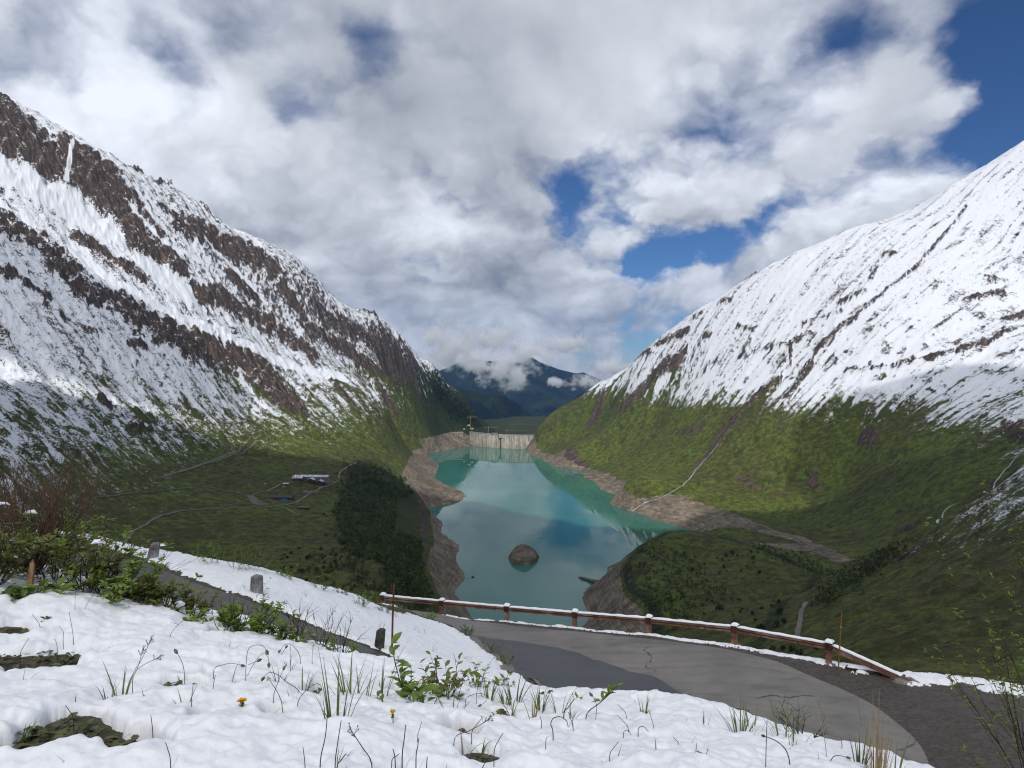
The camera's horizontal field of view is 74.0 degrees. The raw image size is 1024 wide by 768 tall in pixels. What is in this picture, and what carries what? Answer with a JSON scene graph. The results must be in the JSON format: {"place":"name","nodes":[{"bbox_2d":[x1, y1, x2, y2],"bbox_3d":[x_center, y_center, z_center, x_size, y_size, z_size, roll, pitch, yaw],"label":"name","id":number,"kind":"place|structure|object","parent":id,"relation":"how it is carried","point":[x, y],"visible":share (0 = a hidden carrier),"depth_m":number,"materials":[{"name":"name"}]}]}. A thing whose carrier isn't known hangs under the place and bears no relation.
{"place":"outdoors","nodes":[
{"label":"outdoors","id":0,"kind":"place"},
{"bbox_2d":[93,487,193,497],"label":"track","id":1,"kind":"structure","parent":0,"point":[144,492],"depth_m":1143.76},
{"bbox_2d":[0,528,383,655],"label":"road","id":2,"kind":"structure","parent":0,"point":[224,597],"depth_m":15.81,"materials":[{"name":"asphalt"}]},
{"bbox_2d":[160,441,256,477],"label":"track","id":3,"kind":"structure","parent":0,"point":[210,462],"depth_m":1472.14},
{"bbox_2d":[124,462,356,542],"bbox_3d":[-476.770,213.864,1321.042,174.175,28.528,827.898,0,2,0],"label":"track","id":4,"kind":"structure","parent":0,"point":[156,517],"depth_m":1210.60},
{"bbox_2d":[0,92,514,618],"bbox_3d":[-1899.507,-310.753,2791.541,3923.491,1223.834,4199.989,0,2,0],"label":"mountain","id":5,"kind":"structure","parent":0,"point":[150,316],"depth_m":1850.36,"materials":[{"name":"snow"}]},
{"bbox_2d":[426,373,482,427],"bbox_3d":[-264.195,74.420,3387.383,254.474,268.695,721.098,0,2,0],"label":"spruce wood","id":6,"kind":"object","parent":5,"relation":"on","point":[454,405],"visible":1,"depth_m":3198.35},
{"bbox_2d":[72,452,446,613],"bbox_3d":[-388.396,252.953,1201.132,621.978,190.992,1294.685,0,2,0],"label":"meadow","id":7,"kind":"structure","parent":0,"point":[282,530],"depth_m":1156.25,"materials":[{"name":"plant"}]},
{"bbox_2d":[264,494,294,500],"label":"cattle barn","id":8,"kind":"structure","parent":7,"relation":"on","point":[285,496],"depth_m":1313.38,"materials":[{"name":"grey paint"}]},
{"bbox_2d":[292,475,303,481],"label":"chalet","id":9,"kind":"object","parent":7,"relation":"on","point":[298,478],"visible":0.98,"depth_m":1464.81,"materials":[{"name":"grey paint"}]},
{"bbox_2d":[294,474,329,483],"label":"mountain lodge","id":10,"kind":"structure","parent":7,"relation":"on","point":[326,478],"depth_m":1483.24,"materials":[{"name":"grey paint"}]},
{"bbox_2d":[309,548,418,610],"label":"scrub","id":11,"kind":"object","parent":7,"relation":"on","point":[354,566],"visible":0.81,"depth_m":849.77,"materials":[{"name":"green plant"}]},
{"bbox_2d":[330,455,433,609],"bbox_3d":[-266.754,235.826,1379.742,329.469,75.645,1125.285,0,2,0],"label":"alder wood","id":12,"kind":"object","parent":7,"relation":"on","point":[399,572],"visible":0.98,"depth_m":1106.71,"materials":[{"name":"green plant"}]},
{"bbox_2d":[251,481,299,503],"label":"track","id":13,"kind":"structure","parent":0,"point":[267,490],"depth_m":1349.09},
{"bbox_2d":[454,387,529,419],"bbox_3d":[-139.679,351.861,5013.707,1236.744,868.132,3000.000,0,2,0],"label":"wooded spur","id":14,"kind":"structure","parent":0,"point":[486,405],"depth_m":4822.63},
{"bbox_2d":[0,534,1023,767],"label":"ground","id":15,"kind":"structure","parent":0,"point":[938,723],"depth_m":16.40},
{"bbox_2d":[0,582,40,601],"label":"leafy herb","id":16,"kind":"object","parent":15,"relation":"on","point":[20,591],"visible":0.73,"depth_m":5.03,"materials":[{"name":"green plant"}]},
{"bbox_2d":[26,559,34,586],"bbox_3d":[-3.710,1.521,5.231,0.074,0.345,0.048,0,2,0],"label":"wooden stake","id":17,"kind":"object","parent":15,"relation":"on","point":[31,575],"visible":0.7,"depth_m":5.21,"materials":[{"name":"brown wood"}]},
{"bbox_2d":[0,509,61,584],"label":"willow shrub","id":18,"kind":"object","parent":15,"relation":"on","point":[10,559],"visible":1,"depth_m":5.27,"materials":[{"name":"green plant"}]},
{"bbox_2d":[21,714,43,746],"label":"grass tuft","id":19,"kind":"object","parent":15,"relation":"on","point":[23,738],"visible":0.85,"depth_m":2.56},
{"bbox_2d":[21,576,76,593],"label":"leafy herb","id":20,"kind":"object","parent":15,"relation":"on","point":[66,586],"visible":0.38,"depth_m":5.26,"materials":[{"name":"green plant"}]},
{"bbox_2d":[0,503,126,579],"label":"willow shrub","id":21,"kind":"object","parent":15,"relation":"on","point":[54,569],"visible":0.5,"depth_m":5.71,"materials":[{"name":"green plant"}]},
{"bbox_2d":[0,422,137,573],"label":"bare shrub","id":22,"kind":"object","parent":15,"relation":"on","point":[50,508],"visible":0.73,"depth_m":5.83,"materials":[{"name":"brown plant"}]},
{"bbox_2d":[1,455,156,570],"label":"bare shrub","id":23,"kind":"object","parent":15,"relation":"on","point":[111,529],"visible":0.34,"depth_m":18.43,"materials":[{"name":"brown plant"}]},
{"bbox_2d":[29,510,150,593],"bbox_3d":[-3.584,1.417,5.633,1.062,0.746,0.874,0,2,0],"label":"willow shrub","id":24,"kind":"object","parent":15,"relation":"on","point":[95,542],"visible":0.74,"depth_m":5.53,"materials":[{"name":"green plant"}]},
{"bbox_2d":[63,525,174,603],"bbox_3d":[-3.207,1.523,5.483,0.899,0.635,0.607,1,2,27],"label":"willow shrub","id":25,"kind":"object","parent":15,"relation":"on","point":[132,569],"visible":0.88,"depth_m":5.43,"materials":[{"name":"green plant"}]},
{"bbox_2d":[103,663,136,695],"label":"grass tuft","id":26,"kind":"object","parent":15,"relation":"on","point":[128,686],"visible":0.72,"depth_m":3.14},
{"bbox_2d":[112,529,145,557],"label":"shrub","id":27,"kind":"object","parent":15,"relation":"on","point":[132,543],"visible":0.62,"depth_m":19.71,"materials":[{"name":"green plant"}]},
{"bbox_2d":[96,566,173,605],"bbox_3d":[-3.050,1.673,5.546,0.595,0.416,0.537,-1,2,-16],"label":"willow shrub","id":28,"kind":"object","parent":15,"relation":"on","point":[141,593],"visible":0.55,"depth_m":5.46,"materials":[{"name":"green plant"}]},
{"bbox_2d":[146,542,160,560],"bbox_3d":[-10.311,4.913,19.488,0.385,0.700,0.221,0,2,-11],"label":"kerb stone","id":29,"kind":"object","parent":15,"relation":"on","point":[154,549],"visible":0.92,"depth_m":19.42,"materials":[{"name":"stone"}]},
{"bbox_2d":[130,573,202,606],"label":"willow shrub","id":30,"kind":"object","parent":15,"relation":"on","point":[158,585],"visible":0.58,"depth_m":5.63,"materials":[{"name":"green plant"}]},
{"bbox_2d":[164,581,221,621],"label":"willow shrub","id":31,"kind":"object","parent":15,"relation":"on","point":[190,602],"visible":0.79,"depth_m":5.52,"materials":[{"name":"green plant"}]},
{"bbox_2d":[190,535,225,562],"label":"shrub","id":32,"kind":"object","parent":15,"relation":"on","point":[209,552],"visible":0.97,"depth_m":19.53,"materials":[{"name":"green plant"}]},
{"bbox_2d":[182,601,247,626],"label":"willow shrub","id":33,"kind":"object","parent":15,"relation":"on","point":[219,618],"visible":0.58,"depth_m":5.38,"materials":[{"name":"green plant"}]},
{"bbox_2d":[218,540,252,569],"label":"shrub","id":34,"kind":"object","parent":15,"relation":"on","point":[234,558],"visible":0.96,"depth_m":19.25,"materials":[{"name":"green plant"}]},
{"bbox_2d":[201,577,270,630],"bbox_3d":[-2.161,1.764,5.232,0.467,0.442,0.464,0,2,0],"label":"bare shrub","id":35,"kind":"object","parent":15,"relation":"on","point":[242,610],"visible":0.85,"depth_m":5.27,"materials":[{"name":"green plant"}]},
{"bbox_2d":[236,697,246,706],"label":"dandelion","id":36,"kind":"object","parent":15,"relation":"on","point":[241,700],"visible":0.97,"depth_m":2.86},
{"bbox_2d":[218,586,287,633],"bbox_3d":[-2.030,1.826,5.308,0.537,0.385,0.404,-1,2,-22],"label":"willow shrub","id":37,"kind":"object","parent":15,"relation":"on","point":[261,624],"visible":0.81,"depth_m":5.30,"materials":[{"name":"green plant"}]},
{"bbox_2d":[250,574,262,593],"bbox_3d":[-6.362,5.108,16.909,0.271,0.712,0.213,1,2,20],"label":"kerb stone","id":38,"kind":"object","parent":15,"relation":"on","point":[256,582],"visible":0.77,"depth_m":16.82,"materials":[{"name":"concrete"}]},
{"bbox_2d":[245,645,270,680],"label":"dead stalk","id":39,"kind":"object","parent":15,"relation":"on","point":[266,653],"visible":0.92,"depth_m":3.38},
{"bbox_2d":[233,545,285,572],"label":"shrub","id":40,"kind":"object","parent":15,"relation":"on","point":[265,565],"visible":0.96,"depth_m":19.49,"materials":[{"name":"green plant"}]},
{"bbox_2d":[5,526,525,680],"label":"snow","id":41,"kind":"structure","parent":15,"relation":"on","point":[449,640],"depth_m":18.69,"materials":[{"name":"snow"}]},
{"bbox_2d":[374,628,385,649],"bbox_3d":[-2.713,5.296,13.864,0.233,0.619,0.142,0,2,14],"label":"kerb stone","id":42,"kind":"object","parent":41,"relation":"on","point":[379,639],"visible":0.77,"depth_m":13.81,"materials":[{"name":"stone"}]},
{"bbox_2d":[0,596,552,762],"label":"leaf litter","id":43,"kind":"object","parent":15,"relation":"on","point":[56,727],"visible":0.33,"depth_m":2.70,"materials":[{"name":"green plant"}]},
{"bbox_2d":[247,609,309,640],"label":"willow shrub","id":44,"kind":"object","parent":15,"relation":"on","point":[279,636],"visible":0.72,"depth_m":5.31,"materials":[{"name":"green plant"}]},
{"bbox_2d":[276,564,297,578],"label":"shrub","id":45,"kind":"object","parent":15,"relation":"on","point":[289,576],"visible":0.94,"depth_m":19.82,"materials":[{"name":"green plant"}]},
{"bbox_2d":[273,593,320,641],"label":"bare shrub","id":46,"kind":"object","parent":15,"relation":"on","point":[297,626],"visible":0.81,"depth_m":5.37,"materials":[{"name":"brown plant"}]},
{"bbox_2d":[292,665,316,690],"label":"grass tuft","id":47,"kind":"object","parent":15,"relation":"on","point":[307,680],"visible":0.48,"depth_m":3.33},
{"bbox_2d":[286,607,344,646],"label":"bare shrub","id":48,"kind":"object","parent":15,"relation":"on","point":[323,629],"visible":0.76,"depth_m":5.38,"materials":[{"name":"brown plant"}]},
{"bbox_2d":[309,572,331,589],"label":"shrub","id":49,"kind":"object","parent":15,"relation":"on","point":[314,582],"visible":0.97,"depth_m":20.45,"materials":[{"name":"green plant"}]},
{"bbox_2d":[311,632,336,651],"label":"leafy sprig","id":50,"kind":"object","parent":15,"relation":"on","point":[331,643],"visible":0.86,"depth_m":5.08,"materials":[{"name":"green plant"}]},
{"bbox_2d":[320,711,327,766],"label":"bare stick","id":51,"kind":"object","parent":15,"relation":"on","point":[324,740],"visible":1,"depth_m":2.28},
{"bbox_2d":[308,605,369,652],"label":"bare shrub","id":52,"kind":"object","parent":15,"relation":"on","point":[344,641],"visible":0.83,"depth_m":5.37,"materials":[{"name":"brown plant"}]},
{"bbox_2d":[322,648,368,694],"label":"grass tuft","id":53,"kind":"object","parent":15,"relation":"on","point":[342,690],"visible":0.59,"depth_m":3.38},
{"bbox_2d":[311,648,382,718],"bbox_3d":[-0.705,1.276,2.785,0.263,0.368,0.264,1,2,24],"label":"grass tuft","id":54,"kind":"object","parent":15,"relation":"on","point":[328,709],"visible":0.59,"depth_m":2.82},
{"bbox_2d":[347,641,359,652],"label":"leafy sprig","id":55,"kind":"object","parent":15,"relation":"on","point":[353,645],"visible":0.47,"depth_m":5.04,"materials":[{"name":"green plant"}]},
{"bbox_2d":[339,658,377,695],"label":"grass tuft","id":56,"kind":"object","parent":15,"relation":"on","point":[358,683],"visible":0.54,"depth_m":3.32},
{"bbox_2d":[347,723,372,767],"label":"dead stalk","id":57,"kind":"object","parent":15,"relation":"on","point":[353,734],"visible":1,"depth_m":2.28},
{"bbox_2d":[352,591,379,606],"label":"shrub","id":58,"kind":"object","parent":15,"relation":"on","point":[364,599],"visible":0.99,"depth_m":20.61,"materials":[{"name":"green plant"}]},
{"bbox_2d":[353,642,409,695],"bbox_3d":[-0.711,1.566,3.661,0.203,0.311,0.297,1,2,22],"label":"grass tuft","id":59,"kind":"object","parent":15,"relation":"on","point":[382,684],"visible":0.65,"depth_m":3.68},
{"bbox_2d":[375,599,399,612],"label":"shrub","id":60,"kind":"object","parent":15,"relation":"on","point":[389,607],"visible":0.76,"depth_m":21.46,"materials":[{"name":"green plant"}]},
{"bbox_2d":[391,584,394,646],"bbox_3d":[-2.389,4.817,13.623,0.093,1.619,0.062,-1,2,-23],"label":"snow pole","id":61,"kind":"object","parent":15,"relation":"on","point":[392,613],"visible":0.75,"depth_m":13.60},
{"bbox_2d":[387,632,416,698],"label":"leafy plant","id":62,"kind":"object","parent":15,"relation":"on","point":[403,673],"visible":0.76,"depth_m":3.63,"materials":[{"name":"green plant"}]},
{"bbox_2d":[395,680,441,703],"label":"leafy plant","id":63,"kind":"object","parent":15,"relation":"on","point":[409,689],"visible":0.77,"depth_m":3.48,"materials":[{"name":"green plant"}]},
{"bbox_2d":[413,665,448,696],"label":"leafy plant","id":64,"kind":"object","parent":15,"relation":"on","point":[441,688],"visible":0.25,"depth_m":3.87,"materials":[{"name":"green plant"}]},
{"bbox_2d":[419,651,479,699],"bbox_3d":[-0.364,1.689,3.855,0.342,0.345,0.265,-1,2,-37],"label":"leafy plant","id":65,"kind":"object","parent":15,"relation":"on","point":[457,683],"visible":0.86,"depth_m":3.83,"materials":[{"name":"green plant"}]},
{"bbox_2d":[0,551,934,767],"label":"snow","id":66,"kind":"structure","parent":15,"relation":"on","point":[226,730],"depth_m":3.18,"materials":[{"name":"snow"}]},
{"bbox_2d":[132,635,163,692],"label":"dead stalk","id":67,"kind":"object","parent":66,"relation":"on","point":[143,655],"visible":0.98,"depth_m":3.26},
{"bbox_2d":[498,685,510,704],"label":"grass tuft","id":68,"kind":"object","parent":66,"relation":"on","point":[502,698],"visible":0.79,"depth_m":3.99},
{"bbox_2d":[529,684,553,712],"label":"grass tuft","id":69,"kind":"object","parent":66,"relation":"on","point":[538,703],"visible":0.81,"depth_m":3.96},
{"bbox_2d":[542,687,574,712],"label":"grass tuft","id":70,"kind":"object","parent":66,"relation":"on","point":[554,703],"visible":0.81,"depth_m":3.87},
{"bbox_2d":[460,624,474,634],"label":"shrub","id":71,"kind":"object","parent":15,"relation":"on","point":[469,631],"visible":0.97,"depth_m":23.68,"materials":[{"name":"green plant"}]},
{"bbox_2d":[453,714,494,745],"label":"dead stalk","id":72,"kind":"object","parent":15,"relation":"on","point":[488,719],"visible":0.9,"depth_m":2.64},
{"bbox_2d":[467,656,500,688],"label":"leafy plant","id":73,"kind":"object","parent":15,"relation":"on","point":[478,676],"visible":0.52,"depth_m":4.39,"materials":[{"name":"green plant"}]},
{"bbox_2d":[475,669,498,700],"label":"grass tuft","id":74,"kind":"object","parent":15,"relation":"on","point":[487,694],"visible":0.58,"depth_m":4.04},
{"bbox_2d":[477,636,501,652],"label":"shrub","id":75,"kind":"object","parent":15,"relation":"on","point":[491,646],"visible":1,"depth_m":21.48,"materials":[{"name":"green plant"}]},
{"bbox_2d":[492,667,514,686],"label":"leafy plant","id":76,"kind":"object","parent":15,"relation":"on","point":[509,673],"visible":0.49,"depth_m":4.73,"materials":[{"name":"green plant"}]},
{"bbox_2d":[496,646,515,664],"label":"shrub","id":77,"kind":"object","parent":15,"relation":"on","point":[502,660],"visible":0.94,"depth_m":20.25,"materials":[{"name":"green plant"}]},
{"bbox_2d":[498,670,535,705],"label":"grass tuft","id":78,"kind":"object","parent":15,"relation":"on","point":[509,696],"visible":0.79,"depth_m":4.04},
{"bbox_2d":[521,696,542,718],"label":"grass tuft","id":79,"kind":"object","parent":15,"relation":"on","point":[535,715],"visible":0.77,"depth_m":3.67,"materials":[{"name":"plant"}]},
{"bbox_2d":[585,683,622,718],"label":"leafy twig","id":80,"kind":"object","parent":15,"relation":"on","point":[609,692],"visible":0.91,"depth_m":3.66,"materials":[{"name":"green plant"}]},
{"bbox_2d":[637,694,651,713],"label":"grass tuft","id":81,"kind":"object","parent":15,"relation":"on","point":[646,710],"visible":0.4,"depth_m":3.99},
{"bbox_2d":[380,592,911,680],"bbox_3d":[2.995,9.040,25.338,20.653,2.794,1.812,1,2,33],"label":"guard rail","id":82,"kind":"object","parent":15,"relation":"on","point":[735,629],"visible":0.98,"depth_m":24.24,"materials":[{"name":"wood"}]},
{"bbox_2d":[388,605,910,706],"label":"gravel","id":83,"kind":"structure","parent":15,"relation":"on","point":[738,651],"depth_m":21.00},
{"bbox_2d":[383,603,1023,697],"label":"snow","id":84,"kind":"structure","parent":15,"relation":"on","point":[922,678],"depth_m":19.99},
{"bbox_2d":[713,692,760,732],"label":"grass tuft","id":85,"kind":"object","parent":15,"relation":"on","point":[744,725],"visible":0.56,"depth_m":3.65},
{"bbox_2d":[721,683,767,727],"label":"grass tuft","id":86,"kind":"object","parent":15,"relation":"on","point":[746,713],"visible":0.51,"depth_m":3.81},
{"bbox_2d":[765,687,808,736],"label":"grass tuft","id":87,"kind":"object","parent":15,"relation":"on","point":[775,723],"visible":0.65,"depth_m":3.67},
{"bbox_2d":[786,707,814,745],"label":"grass tuft","id":88,"kind":"object","parent":15,"relation":"on","point":[793,730],"visible":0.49,"depth_m":3.51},
{"bbox_2d":[772,692,829,737],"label":"twiggy bush","id":89,"kind":"object","parent":15,"relation":"on","point":[802,728],"visible":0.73,"depth_m":4.06,"materials":[{"name":"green plant"}]},
{"bbox_2d":[838,613,841,670],"bbox_3d":[9.682,7.708,20.073,0.133,1.916,0.062,0,2,0],"label":"snow pole","id":90,"kind":"object","parent":15,"relation":"on","point":[839,642],"visible":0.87,"depth_m":20.05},
{"bbox_2d":[845,723,874,764],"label":"grass tuft","id":91,"kind":"object","parent":15,"relation":"on","point":[857,758],"visible":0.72,"depth_m":3.33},
{"bbox_2d":[845,664,905,676],"bbox_3d":[10.613,8.396,19.877,1.559,0.245,0.320,2,2,41],"label":"broken plank","id":92,"kind":"object","parent":15,"relation":"on","point":[854,667],"visible":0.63,"depth_m":20.03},
{"bbox_2d":[857,688,896,767],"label":"straw clump","id":93,"kind":"object","parent":15,"relation":"on","point":[877,743],"visible":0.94,"depth_m":3.15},
{"bbox_2d":[860,726,896,767],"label":"straw clump","id":94,"kind":"object","parent":15,"relation":"on","point":[879,762],"visible":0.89,"depth_m":3.12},
{"bbox_2d":[875,740,918,767],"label":"grass tuft","id":95,"kind":"object","parent":15,"relation":"on","point":[901,762],"visible":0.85,"depth_m":3.29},
{"bbox_2d":[892,677,919,684],"bbox_3d":[11.078,8.347,19.049,0.620,0.120,0.400,0,2,-11],"label":"flat stone","id":96,"kind":"object","parent":15,"relation":"on","point":[901,681],"visible":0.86,"depth_m":19.00,"materials":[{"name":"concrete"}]},
{"bbox_2d":[923,479,1023,767],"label":"green shrub","id":97,"kind":"object","parent":15,"relation":"on","point":[1007,707],"visible":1,"depth_m":6.46,"materials":[{"name":"green plant"}]},
{"bbox_2d":[0,0,1023,380],"label":"sky","id":98,"kind":"structure","parent":0,"point":[559,184],"materials":[{"name":"white"}]},
{"bbox_2d":[440,358,601,415],"bbox_3d":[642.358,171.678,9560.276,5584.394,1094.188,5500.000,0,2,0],"label":"blue range","id":99,"kind":"structure","parent":0,"point":[532,387],"depth_m":8996.70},
{"bbox_2d":[508,544,538,565],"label":"island","id":100,"kind":"structure","parent":0,"point":[521,554],"depth_m":1293.67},
{"bbox_2d":[428,446,692,626],"bbox_3d":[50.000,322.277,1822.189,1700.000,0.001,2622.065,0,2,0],"label":"lake","id":101,"kind":"structure","parent":0,"point":[570,526],"depth_m":1546.26,"materials":[{"name":"liquid"}]},
{"bbox_2d":[469,431,533,448],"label":"arch dam","id":102,"kind":"structure","parent":101,"relation":"in","point":[509,441],"depth_m":3009.06,"materials":[{"name":"concrete"}]},
{"bbox_2d":[412,610,928,763],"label":"road","id":103,"kind":"structure","parent":0,"point":[708,673],"depth_m":19.61,"materials":[{"name":"asphalt"}]},
{"bbox_2d":[477,636,681,693],"bbox_3d":[2.537,7.355,16.607,4.917,3.458,15.263,0,2,-10],"label":"road patch","id":104,"kind":"object","parent":103,"relation":"on","point":[554,667],"visible":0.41,"depth_m":20.54,"materials":[{"name":"asphalt"}]},
{"bbox_2d":[604,531,842,648],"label":"knoll","id":105,"kind":"structure","parent":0,"point":[791,587],"depth_m":947.29,"materials":[{"name":"plant"}]},
{"bbox_2d":[631,538,734,631],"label":"scrub","id":106,"kind":"object","parent":105,"relation":"on","point":[681,594],"visible":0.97,"depth_m":918.12,"materials":[{"name":"green plant"}]},
{"bbox_2d":[751,543,846,584],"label":"scrub","id":107,"kind":"object","parent":105,"relation":"on","point":[808,563],"visible":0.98,"depth_m":1037.17,"materials":[{"name":"green plant"}]},
{"bbox_2d":[502,141,1023,611],"bbox_3d":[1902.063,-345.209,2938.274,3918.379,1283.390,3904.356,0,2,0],"label":"mountain","id":108,"kind":"structure","parent":0,"point":[846,397],"depth_m":1962.01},
{"bbox_2d":[747,520,829,553],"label":"stream","id":109,"kind":"structure","parent":0,"point":[792,536],"depth_m":1308.92,"materials":[{"name":"grey liquid"}]},
{"bbox_2d":[582,467,1018,631],"bbox_3d":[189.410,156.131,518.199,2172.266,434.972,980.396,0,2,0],"label":"hillside","id":110,"kind":"structure","parent":0,"point":[598,624],"depth_m":899.66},
{"bbox_2d":[795,602,807,635],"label":"track","id":111,"kind":"structure","parent":0,"point":[799,621],"depth_m":627.10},
{"bbox_2d":[765,466,1023,685],"bbox_3d":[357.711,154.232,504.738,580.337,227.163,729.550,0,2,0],"label":"spur","id":112,"kind":"structure","parent":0,"point":[899,615],"depth_m":489.00,"materials":[{"name":"plant"}]},
{"bbox_2d":[810,537,917,606],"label":"scrub","id":113,"kind":"object","parent":112,"relation":"on","point":[850,580],"visible":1,"depth_m":707.62,"materials":[{"name":"green plant"}]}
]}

